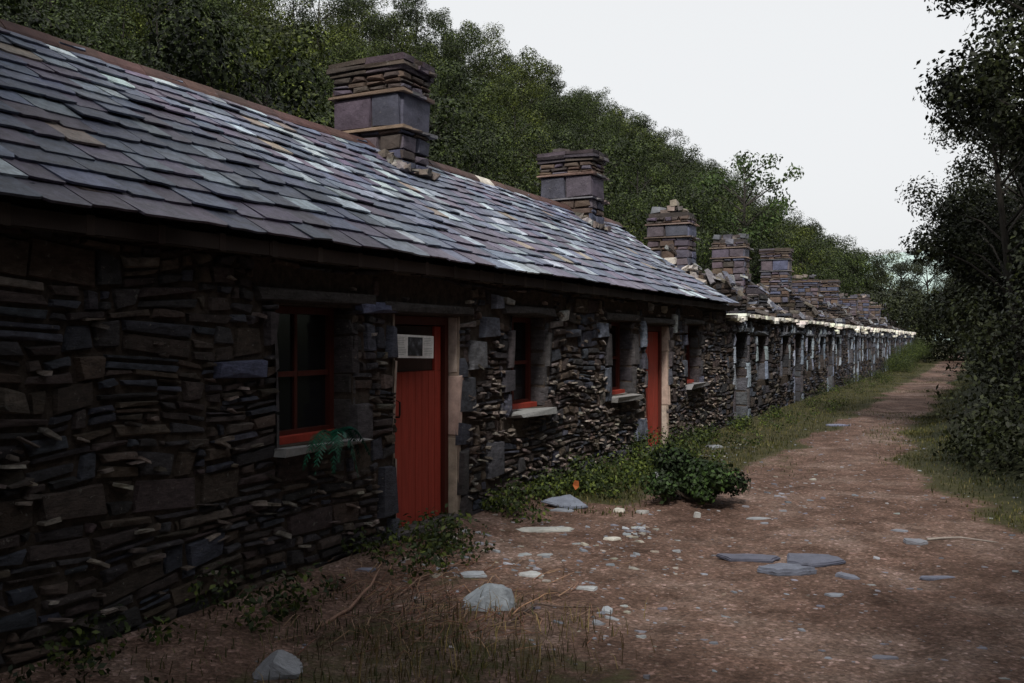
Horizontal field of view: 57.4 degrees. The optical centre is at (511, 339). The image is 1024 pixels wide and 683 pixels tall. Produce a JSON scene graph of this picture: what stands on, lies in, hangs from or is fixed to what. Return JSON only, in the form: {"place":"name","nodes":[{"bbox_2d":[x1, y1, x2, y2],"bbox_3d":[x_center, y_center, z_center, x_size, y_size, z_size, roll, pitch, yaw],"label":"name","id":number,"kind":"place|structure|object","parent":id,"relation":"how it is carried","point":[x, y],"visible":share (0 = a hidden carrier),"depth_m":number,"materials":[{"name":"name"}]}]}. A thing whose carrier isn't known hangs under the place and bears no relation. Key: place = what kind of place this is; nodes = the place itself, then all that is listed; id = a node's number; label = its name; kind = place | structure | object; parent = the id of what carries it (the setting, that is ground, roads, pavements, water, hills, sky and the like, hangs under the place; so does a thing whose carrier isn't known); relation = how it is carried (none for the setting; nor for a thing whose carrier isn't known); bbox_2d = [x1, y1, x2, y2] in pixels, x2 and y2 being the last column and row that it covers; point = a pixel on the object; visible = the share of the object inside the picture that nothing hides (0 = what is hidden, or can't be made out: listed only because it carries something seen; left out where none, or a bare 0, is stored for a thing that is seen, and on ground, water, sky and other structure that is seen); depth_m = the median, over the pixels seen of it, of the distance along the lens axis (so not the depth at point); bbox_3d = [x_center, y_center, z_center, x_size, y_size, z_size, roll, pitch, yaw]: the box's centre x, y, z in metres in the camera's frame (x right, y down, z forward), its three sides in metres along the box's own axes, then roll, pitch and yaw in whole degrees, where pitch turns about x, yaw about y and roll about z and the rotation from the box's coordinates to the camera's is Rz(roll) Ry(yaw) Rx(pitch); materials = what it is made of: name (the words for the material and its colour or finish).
{"place":"outdoors","nodes":[
{"label":"outdoors","id":0,"kind":"place"},
{"bbox_2d":[0,0,1023,682],"bbox_3d":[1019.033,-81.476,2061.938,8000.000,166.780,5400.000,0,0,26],"label":"ground","id":1,"kind":"structure","parent":0,"point":[748,646],"depth_m":6.03,"materials":[{"name":"brown soil"}]},
{"bbox_2d":[0,0,70,38],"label":"broadleaf tree","id":2,"kind":"object","parent":1,"relation":"on","point":[32,21],"visible":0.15,"depth_m":15.89,"materials":[{"name":"green plant"}]},
{"bbox_2d":[0,0,125,54],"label":"broadleaf tree","id":3,"kind":"object","parent":1,"relation":"on","point":[15,16],"visible":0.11,"depth_m":27.69,"materials":[{"name":"green plant"}]},
{"bbox_2d":[15,0,170,68],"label":"broadleaf tree","id":4,"kind":"object","parent":1,"relation":"on","point":[110,44],"visible":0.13,"depth_m":22.97,"materials":[{"name":"green plant"}]},
{"bbox_2d":[22,7,169,71],"bbox_3d":[-8.860,-3.772,18.550,3.917,5.461,4.136,0,0,35],"label":"broadleaf tree","id":5,"kind":"object","parent":1,"relation":"on","point":[73,32],"visible":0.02,"depth_m":18.44,"materials":[{"name":"green plant"}]},
{"bbox_2d":[71,0,180,66],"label":"broadleaf tree","id":6,"kind":"object","parent":1,"relation":"on","point":[130,9],"visible":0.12,"depth_m":36.25,"materials":[{"name":"green plant"}]},
{"bbox_2d":[90,0,199,73],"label":"broadleaf tree","id":7,"kind":"object","parent":1,"relation":"on","point":[140,22],"visible":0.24,"depth_m":40.05,"materials":[{"name":"green plant"}]},
{"bbox_2d":[104,0,218,76],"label":"broadleaf tree","id":8,"kind":"object","parent":1,"relation":"on","point":[146,9],"visible":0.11,"depth_m":30.88,"materials":[{"name":"green plant"}]},
{"bbox_2d":[136,8,278,108],"bbox_3d":[-8.630,-5.943,26.842,4.094,6.702,4.103,0,0,13],"label":"broadleaf tree","id":9,"kind":"object","parent":1,"relation":"on","point":[237,28],"visible":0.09,"depth_m":26.25,"materials":[{"name":"green plant"}]},
{"bbox_2d":[175,0,269,92],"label":"broadleaf tree","id":10,"kind":"object","parent":1,"relation":"on","point":[220,7],"visible":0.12,"depth_m":38.67,"materials":[{"name":"green plant"}]},
{"bbox_2d":[139,0,333,127],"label":"broadleaf tree","id":11,"kind":"object","parent":1,"relation":"on","point":[181,62],"visible":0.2,"depth_m":15.17,"materials":[{"name":"green plant"}]},
{"bbox_2d":[203,0,283,94],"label":"broadleaf tree","id":12,"kind":"object","parent":1,"relation":"on","point":[248,10],"visible":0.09,"depth_m":48.28,"materials":[{"name":"green plant"}]},
{"bbox_2d":[215,0,298,93],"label":"broadleaf tree","id":13,"kind":"object","parent":1,"relation":"on","point":[272,8],"visible":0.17,"depth_m":53.57,"materials":[{"name":"green plant"}]},
{"bbox_2d":[183,4,337,124],"bbox_3d":[-5.929,-4.094,22.196,4.693,6.933,4.323,0,0,-5],"label":"broadleaf tree","id":14,"kind":"object","parent":1,"relation":"on","point":[260,46],"visible":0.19,"depth_m":21.32,"materials":[{"name":"green plant"}]},
{"bbox_2d":[252,650,302,679],"bbox_3d":[-1.121,1.577,4.485,0.244,0.164,0.165,0,0,0],"label":"boulder","id":15,"kind":"object","parent":1,"relation":"on","point":[283,664],"visible":0.92,"depth_m":4.44,"materials":[{"name":"stone"}]},
{"bbox_2d":[251,46,332,113],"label":"broadleaf tree","id":16,"kind":"object","parent":1,"relation":"on","point":[300,76],"visible":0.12,"depth_m":37.34,"materials":[{"name":"green plant"}]},
{"bbox_2d":[259,0,324,44],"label":"broadleaf tree","id":17,"kind":"object","parent":1,"relation":"on","point":[294,5],"visible":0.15,"depth_m":65.42,"materials":[{"name":"green plant"}]},
{"bbox_2d":[1,569,626,682],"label":"foreground grass","id":18,"kind":"structure","parent":1,"relation":"on","point":[420,635],"depth_m":4.90,"materials":[{"name":"green plant"}]},
{"bbox_2d":[270,0,364,81],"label":"broadleaf tree","id":19,"kind":"object","parent":1,"relation":"on","point":[339,8],"visible":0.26,"depth_m":58.57,"materials":[{"name":"green plant"}]},
{"bbox_2d":[295,0,359,79],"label":"broadleaf tree","id":20,"kind":"object","parent":1,"relation":"on","point":[327,10],"visible":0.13,"depth_m":60.40,"materials":[{"name":"green plant"}]},
{"bbox_2d":[298,16,371,91],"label":"broadleaf tree","id":21,"kind":"object","parent":1,"relation":"on","point":[340,34],"visible":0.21,"depth_m":53.00,"materials":[{"name":"green plant"}]},
{"bbox_2d":[317,36,383,106],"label":"broadleaf tree","id":22,"kind":"object","parent":1,"relation":"on","point":[349,54],"visible":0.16,"depth_m":48.61,"materials":[{"name":"green plant"}]},
{"bbox_2d":[0,19,738,673],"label":"slate cottage","id":23,"kind":"structure","parent":1,"relation":"on","point":[214,303],"depth_m":6.45,"materials":[{"name":"stone"}]},
{"bbox_2d":[274,306,373,457],"bbox_3d":[-1.375,0.261,6.443,0.376,0.981,0.957,0,0,26],"label":"window","id":24,"kind":"structure","parent":23,"relation":"in","point":[305,335],"depth_m":6.60,"materials":[{"name":"red paint"}]},
{"bbox_2d":[302,426,372,476],"bbox_3d":[-1.165,0.770,6.354,0.223,0.346,0.729,0,0,22],"label":"fern","id":25,"kind":"object","parent":23,"relation":"attached to","point":[335,433],"visible":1,"depth_m":6.22,"materials":[{"name":"green plant"}]},
{"bbox_2d":[395,315,464,540],"bbox_3d":[-0.851,0.762,7.799,0.440,1.916,1.085,0,0,26],"label":"door","id":26,"kind":"structure","parent":23,"relation":"in","point":[421,414],"depth_m":7.88,"materials":[{"name":"red paint"}]},
{"bbox_2d":[397,334,433,357],"bbox_3d":[-0.823,0.055,7.565,0.102,0.185,0.575,0,-1,26],"label":"information sign","id":27,"kind":"object","parent":26,"relation":"attached to","point":[415,346],"visible":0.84,"depth_m":7.54,"materials":[{"name":"white paper"}]},
{"bbox_2d":[509,317,556,417],"bbox_3d":[0.132,0.272,9.480,0.377,1.004,0.914,0,0,26],"label":"window","id":28,"kind":"structure","parent":23,"relation":"in","point":[521,396],"depth_m":9.73,"materials":[{"name":"red paint"}]},
{"bbox_2d":[608,322,642,402],"bbox_3d":[1.354,0.273,11.944,0.374,1.005,0.913,0,0,26],"label":"window","id":29,"kind":"structure","parent":23,"relation":"in","point":[615,326],"depth_m":12.24,"materials":[{"name":"red paint"}]},
{"bbox_2d":[646,326,661,453],"bbox_3d":[1.898,0.762,13.337,0.440,1.916,1.140,0,0,26],"label":"door","id":30,"kind":"structure","parent":23,"relation":"in","point":[653,391],"depth_m":13.56,"materials":[{"name":"red paint"}]},
{"bbox_2d":[684,326,708,389],"bbox_3d":[2.843,0.271,14.946,0.372,1.002,0.924,0,0,26],"label":"window","id":31,"kind":"structure","parent":23,"relation":"in","point":[696,384],"depth_m":15.28,"materials":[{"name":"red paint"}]},
{"bbox_2d":[338,0,404,57],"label":"broadleaf tree","id":32,"kind":"object","parent":1,"relation":"on","point":[373,11],"visible":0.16,"depth_m":67.05,"materials":[{"name":"green plant"}]},
{"bbox_2d":[358,14,432,60],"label":"broadleaf tree","id":33,"kind":"object","parent":1,"relation":"on","point":[384,28],"visible":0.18,"depth_m":58.16,"materials":[{"name":"green plant"}]},
{"bbox_2d":[373,0,434,63],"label":"broadleaf tree","id":34,"kind":"object","parent":1,"relation":"on","point":[412,8],"visible":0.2,"depth_m":69.37,"materials":[{"name":"green plant"}]},
{"bbox_2d":[366,22,450,112],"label":"broadleaf tree","id":35,"kind":"object","parent":1,"relation":"on","point":[407,41],"visible":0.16,"depth_m":62.29,"materials":[{"name":"green plant"}]},
{"bbox_2d":[169,568,654,682],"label":"dry grass","id":36,"kind":"structure","parent":1,"relation":"on","point":[397,673],"depth_m":4.67,"materials":[{"name":"plant"}]},
{"bbox_2d":[392,0,449,57],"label":"broadleaf tree","id":37,"kind":"object","parent":1,"relation":"on","point":[437,21],"visible":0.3,"depth_m":80.72,"materials":[{"name":"green plant"}]},
{"bbox_2d":[238,545,633,666],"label":"twigs","id":38,"kind":"object","parent":1,"relation":"on","point":[395,591],"visible":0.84,"depth_m":5.44,"materials":[{"name":"brown wood"}]},
{"bbox_2d":[415,38,469,112],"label":"broadleaf tree","id":39,"kind":"object","parent":1,"relation":"on","point":[444,54],"visible":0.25,"depth_m":71.64,"materials":[{"name":"green plant"}]},
{"bbox_2d":[426,90,487,170],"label":"broadleaf tree","id":40,"kind":"object","parent":1,"relation":"on","point":[433,148],"visible":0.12,"depth_m":21.65,"materials":[{"name":"green plant"}]},
{"bbox_2d":[426,21,493,87],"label":"broadleaf tree","id":41,"kind":"object","parent":1,"relation":"on","point":[469,41],"visible":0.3,"depth_m":75.53,"materials":[{"name":"green plant"}]},
{"bbox_2d":[428,57,499,172],"bbox_3d":[-2.800,-7.064,38.202,4.325,8.158,4.511,0,0,-22],"label":"broadleaf tree","id":42,"kind":"object","parent":1,"relation":"on","point":[450,85],"visible":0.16,"depth_m":37.30,"materials":[{"name":"green plant"}]},
{"bbox_2d":[428,74,501,146],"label":"broadleaf tree","id":43,"kind":"object","parent":1,"relation":"on","point":[482,107],"visible":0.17,"depth_m":50.73,"materials":[{"name":"green plant"}]},
{"bbox_2d":[0,339,932,682],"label":"weeds","id":44,"kind":"object","parent":1,"relation":"on","point":[640,467],"visible":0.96,"depth_m":7.21,"materials":[{"name":"green plant"}]},
{"bbox_2d":[427,129,523,190],"bbox_3d":[-1.435,-3.942,31.725,4.710,6.172,3.974,0,0,-32],"label":"broadleaf tree","id":45,"kind":"object","parent":1,"relation":"on","point":[487,156],"visible":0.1,"depth_m":31.37,"materials":[{"name":"green plant"}]},
{"bbox_2d":[443,19,509,109],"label":"broadleaf tree","id":46,"kind":"object","parent":1,"relation":"on","point":[487,41],"visible":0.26,"depth_m":80.59,"materials":[{"name":"green plant"}]},
{"bbox_2d":[429,114,526,180],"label":"broadleaf tree","id":47,"kind":"object","parent":1,"relation":"on","point":[508,143],"visible":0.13,"depth_m":42.38,"materials":[{"name":"green plant"}]},
{"bbox_2d":[431,128,539,191],"bbox_3d":[-1.324,-4.639,35.414,4.783,6.238,4.287,0,0,43],"label":"broadleaf tree","id":48,"kind":"object","parent":1,"relation":"on","point":[507,155],"visible":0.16,"depth_m":34.69,"materials":[{"name":"green plant"}]},
{"bbox_2d":[462,583,515,611],"bbox_3d":[-0.137,1.559,5.553,0.327,0.213,0.226,0,0,0],"label":"boulder","id":49,"kind":"object","parent":1,"relation":"on","point":[502,591],"visible":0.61,"depth_m":5.50,"materials":[{"name":"stone"}]},
{"bbox_2d":[469,71,533,143],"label":"broadleaf tree","id":50,"kind":"object","parent":1,"relation":"on","point":[508,81],"visible":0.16,"depth_m":64.37,"materials":[{"name":"green plant"}]},
{"bbox_2d":[480,81,547,191],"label":"broadleaf tree","id":51,"kind":"object","parent":1,"relation":"on","point":[514,104],"visible":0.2,"depth_m":52.76,"materials":[{"name":"green plant"}]},
{"bbox_2d":[485,48,551,151],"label":"broadleaf tree","id":52,"kind":"object","parent":1,"relation":"on","point":[538,72],"visible":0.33,"depth_m":76.18,"materials":[{"name":"green plant"}]},
{"bbox_2d":[489,124,557,194],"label":"broadleaf tree","id":53,"kind":"object","parent":1,"relation":"on","point":[529,156],"visible":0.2,"depth_m":46.49,"materials":[{"name":"green plant"}]},
{"bbox_2d":[497,118,579,192],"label":"broadleaf tree","id":54,"kind":"object","parent":1,"relation":"on","point":[553,130],"visible":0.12,"depth_m":57.91,"materials":[{"name":"green plant"}]},
{"bbox_2d":[518,56,567,149],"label":"broadleaf tree","id":55,"kind":"object","parent":1,"relation":"on","point":[553,73],"visible":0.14,"depth_m":80.95,"materials":[{"name":"green plant"}]},
{"bbox_2d":[512,96,575,173],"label":"broadleaf tree","id":56,"kind":"object","parent":1,"relation":"on","point":[547,110],"visible":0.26,"depth_m":67.69,"materials":[{"name":"green plant"}]},
{"bbox_2d":[70,406,1023,682],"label":"slate chips","id":57,"kind":"object","parent":1,"relation":"on","point":[632,530],"visible":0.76,"depth_m":6.57,"materials":[{"name":"grey stone"}]},
{"bbox_2d":[499,125,605,192],"bbox_3d":[1.433,-4.610,37.276,4.669,7.611,4.679,0,0,-17],"label":"broadleaf tree","id":58,"kind":"object","parent":1,"relation":"on","point":[574,146],"visible":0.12,"depth_m":36.80,"materials":[{"name":"green plant"}]},
{"bbox_2d":[526,87,594,149],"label":"broadleaf tree","id":59,"kind":"object","parent":1,"relation":"on","point":[575,101],"visible":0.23,"depth_m":71.39,"materials":[{"name":"green plant"}]},
{"bbox_2d":[542,494,587,508],"bbox_3d":[0.490,1.528,8.869,0.450,0.036,0.342,6,12,-4],"label":"slate slab","id":60,"kind":"object","parent":1,"relation":"on","point":[570,501],"depth_m":8.80,"materials":[{"name":"grey stone"}]},
{"bbox_2d":[519,143,648,241],"bbox_3d":[2.178,-2.542,29.901,4.902,7.497,4.516,0,0,33],"label":"broadleaf tree","id":61,"kind":"object","parent":1,"relation":"on","point":[619,172],"visible":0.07,"depth_m":29.47,"materials":[{"name":"green plant"}]},
{"bbox_2d":[562,90,613,142],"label":"broadleaf tree","id":62,"kind":"object","parent":1,"relation":"on","point":[592,103],"visible":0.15,"depth_m":86.82,"materials":[{"name":"green plant"}]},
{"bbox_2d":[584,133,652,229],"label":"broadleaf tree","id":63,"kind":"object","parent":1,"relation":"on","point":[600,146],"visible":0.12,"depth_m":56.95,"materials":[{"name":"green plant"}]},
{"bbox_2d":[603,188,657,239],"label":"broadleaf tree","id":64,"kind":"object","parent":1,"relation":"on","point":[622,208],"visible":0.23,"depth_m":44.63,"materials":[{"name":"green plant"}]},
{"bbox_2d":[601,135,673,234],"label":"broadleaf tree","id":65,"kind":"object","parent":1,"relation":"on","point":[637,153],"visible":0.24,"depth_m":51.03,"materials":[{"name":"green plant"}]},
{"bbox_2d":[613,149,673,215],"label":"broadleaf tree","id":66,"kind":"object","parent":1,"relation":"on","point":[653,160],"visible":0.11,"depth_m":62.07,"materials":[{"name":"green plant"}]},
{"bbox_2d":[620,123,671,189],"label":"broadleaf tree","id":67,"kind":"object","parent":1,"relation":"on","point":[638,132],"visible":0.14,"depth_m":78.32,"materials":[{"name":"green plant"}]},
{"bbox_2d":[642,146,704,205],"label":"broadleaf tree","id":68,"kind":"object","parent":1,"relation":"on","point":[676,170],"visible":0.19,"depth_m":72.44,"materials":[{"name":"green plant"}]},
{"bbox_2d":[637,177,737,272],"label":"broadleaf tree","id":69,"kind":"object","parent":1,"relation":"on","point":[695,205],"visible":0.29,"depth_m":40.75,"materials":[{"name":"green plant"}]},
{"bbox_2d":[639,442,750,504],"bbox_3d":[1.802,1.332,9.202,1.067,0.578,1.089,0,0,26],"label":"bush","id":70,"kind":"object","parent":1,"relation":"on","point":[690,478],"visible":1,"depth_m":9.01,"materials":[{"name":"green plant"}]},
{"bbox_2d":[694,231,711,271],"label":"broadleaf tree","id":71,"kind":"object","parent":1,"relation":"on","point":[699,246],"visible":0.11,"depth_m":37.36,"materials":[{"name":"green plant"}]},
{"bbox_2d":[644,199,778,425],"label":"ruined cottage","id":72,"kind":"structure","parent":1,"relation":"on","point":[750,324],"depth_m":20.42,"materials":[{"name":"stone"}]},
{"bbox_2d":[698,207,785,283],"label":"broadleaf tree","id":73,"kind":"object","parent":1,"relation":"on","point":[755,251],"visible":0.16,"depth_m":45.62,"materials":[{"name":"green plant"}]},
{"bbox_2d":[686,149,803,284],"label":"birch tree","id":74,"kind":"object","parent":1,"relation":"on","point":[740,164],"visible":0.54,"depth_m":45.82,"materials":[{"name":"green plant"}]},
{"bbox_2d":[716,553,780,562],"bbox_3d":[1.742,1.601,6.863,0.474,0.031,0.178,0,3,1],"label":"slate slab","id":75,"kind":"object","parent":1,"relation":"on","point":[762,558],"depth_m":6.83,"materials":[{"name":"grey stone"}]},
{"bbox_2d":[726,180,778,213],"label":"broadleaf tree","id":76,"kind":"object","parent":1,"relation":"on","point":[754,193],"visible":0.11,"depth_m":92.52,"materials":[{"name":"green plant"}]},
{"bbox_2d":[709,233,819,408],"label":"ruined cottage","id":77,"kind":"structure","parent":1,"relation":"on","point":[795,357],"depth_m":25.36,"materials":[{"name":"stone"}]},
{"bbox_2d":[757,563,816,575],"bbox_3d":[1.901,1.589,6.481,0.408,0.065,0.192,0,0,3],"label":"slate slab","id":78,"kind":"object","parent":1,"relation":"on","point":[784,569],"depth_m":6.43,"materials":[{"name":"grey stone"}]},
{"bbox_2d":[759,248,848,395],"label":"ruined cottage","id":79,"kind":"structure","parent":1,"relation":"on","point":[776,271],"depth_m":32.10,"materials":[{"name":"stone"}]},
{"bbox_2d":[771,225,836,279],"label":"broadleaf tree","id":80,"kind":"object","parent":1,"relation":"on","point":[806,238],"visible":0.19,"depth_m":69.35,"materials":[{"name":"green plant"}]},
{"bbox_2d":[768,232,844,296],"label":"broadleaf tree","id":81,"kind":"object","parent":1,"relation":"on","point":[799,248],"visible":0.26,"depth_m":66.08,"materials":[{"name":"green plant"}]},
{"bbox_2d":[787,553,845,567],"bbox_3d":[2.187,1.593,6.757,0.445,0.038,0.283,1,3,0],"label":"slate slab","id":82,"kind":"object","parent":1,"relation":"on","point":[812,560],"depth_m":6.72,"materials":[{"name":"grey stone"}]},
{"bbox_2d":[791,274,867,384],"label":"ruined cottage","id":83,"kind":"structure","parent":1,"relation":"on","point":[809,290],"depth_m":37.69,"materials":[{"name":"stone"}]},
{"bbox_2d":[810,248,877,296],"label":"broadleaf tree","id":84,"kind":"object","parent":1,"relation":"on","point":[865,268],"visible":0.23,"depth_m":84.72,"materials":[{"name":"green plant"}]},
{"bbox_2d":[823,244,877,296],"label":"broadleaf tree","id":85,"kind":"object","parent":1,"relation":"on","point":[860,253],"visible":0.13,"depth_m":87.13,"materials":[{"name":"green plant"}]},
{"bbox_2d":[820,280,883,377],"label":"ruined cottage","id":86,"kind":"structure","parent":1,"relation":"on","point":[829,290],"depth_m":42.65,"materials":[{"name":"stone"}]},
{"bbox_2d":[838,293,894,371],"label":"ruined cottage","id":87,"kind":"structure","parent":1,"relation":"on","point":[851,303],"depth_m":50.16,"materials":[{"name":"stone"}]},
{"bbox_2d":[856,294,903,355],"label":"ruined cottage","id":88,"kind":"structure","parent":1,"relation":"on","point":[863,304],"depth_m":56.70,"materials":[{"name":"stone"}]},
{"bbox_2d":[864,249,906,297],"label":"broadleaf tree","id":89,"kind":"object","parent":1,"relation":"on","point":[891,261],"visible":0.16,"depth_m":114.56,"materials":[{"name":"green plant"}]},
{"bbox_2d":[869,302,910,353],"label":"ruined cottage","id":90,"kind":"structure","parent":1,"relation":"on","point":[875,310],"depth_m":62.98,"materials":[{"name":"stone"}]},
{"bbox_2d":[867,257,931,326],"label":"bankside tree","id":91,"kind":"object","parent":1,"relation":"on","point":[881,271],"visible":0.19,"depth_m":87.67,"materials":[{"name":"green plant"}]},
{"bbox_2d":[842,281,971,362],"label":"thicket","id":92,"kind":"object","parent":1,"relation":"on","point":[925,331],"visible":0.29,"depth_m":68.80,"materials":[{"name":"green plant"}]},
{"bbox_2d":[891,248,952,352],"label":"bankside tree","id":93,"kind":"object","parent":1,"relation":"on","point":[918,270],"visible":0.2,"depth_m":80.71,"materials":[{"name":"green plant"}]},
{"bbox_2d":[894,42,1023,377],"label":"bankside tree","id":94,"kind":"object","parent":1,"relation":"on","point":[996,244],"visible":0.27,"depth_m":20.43,"materials":[{"name":"green plant"}]},
{"bbox_2d":[898,46,1023,395],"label":"tree","id":95,"kind":"object","parent":1,"relation":"on","point":[936,250],"visible":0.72,"depth_m":16.35,"materials":[{"name":"green plant"}]},
{"bbox_2d":[913,0,1023,313],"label":"bankside tree","id":96,"kind":"object","parent":1,"relation":"on","point":[1004,60],"visible":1,"depth_m":14.32,"materials":[{"name":"green plant"}]},
{"bbox_2d":[926,272,1023,497],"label":"undergrowth","id":97,"kind":"object","parent":1,"relation":"on","point":[997,355],"visible":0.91,"depth_m":11.57,"materials":[{"name":"green plant"}]},
{"bbox_2d":[932,150,1023,339],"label":"bankside tree","id":98,"kind":"object","parent":1,"relation":"on","point":[952,281],"visible":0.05,"depth_m":33.74,"materials":[{"name":"green plant"}]},
{"bbox_2d":[939,115,1023,343],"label":"bankside tree","id":99,"kind":"object","parent":1,"relation":"on","point":[991,191],"visible":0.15,"depth_m":26.20,"materials":[{"name":"green plant"}]},
{"bbox_2d":[246,0,1023,255],"label":"sky","id":100,"kind":"structure","parent":0,"point":[825,86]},
{"bbox_2d":[520,362,1023,533],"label":"grass","id":101,"kind":"structure","parent":0,"point":[934,421],"depth_m":14.77,"materials":[{"name":"green plant"}]},
{"bbox_2d":[867,251,951,339],"bbox_3d":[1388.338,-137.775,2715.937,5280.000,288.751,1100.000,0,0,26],"label":"distant hill","id":102,"kind":"structure","parent":0,"point":[910,275],"depth_m":2522.02,"materials":[{"name":"green plant"}]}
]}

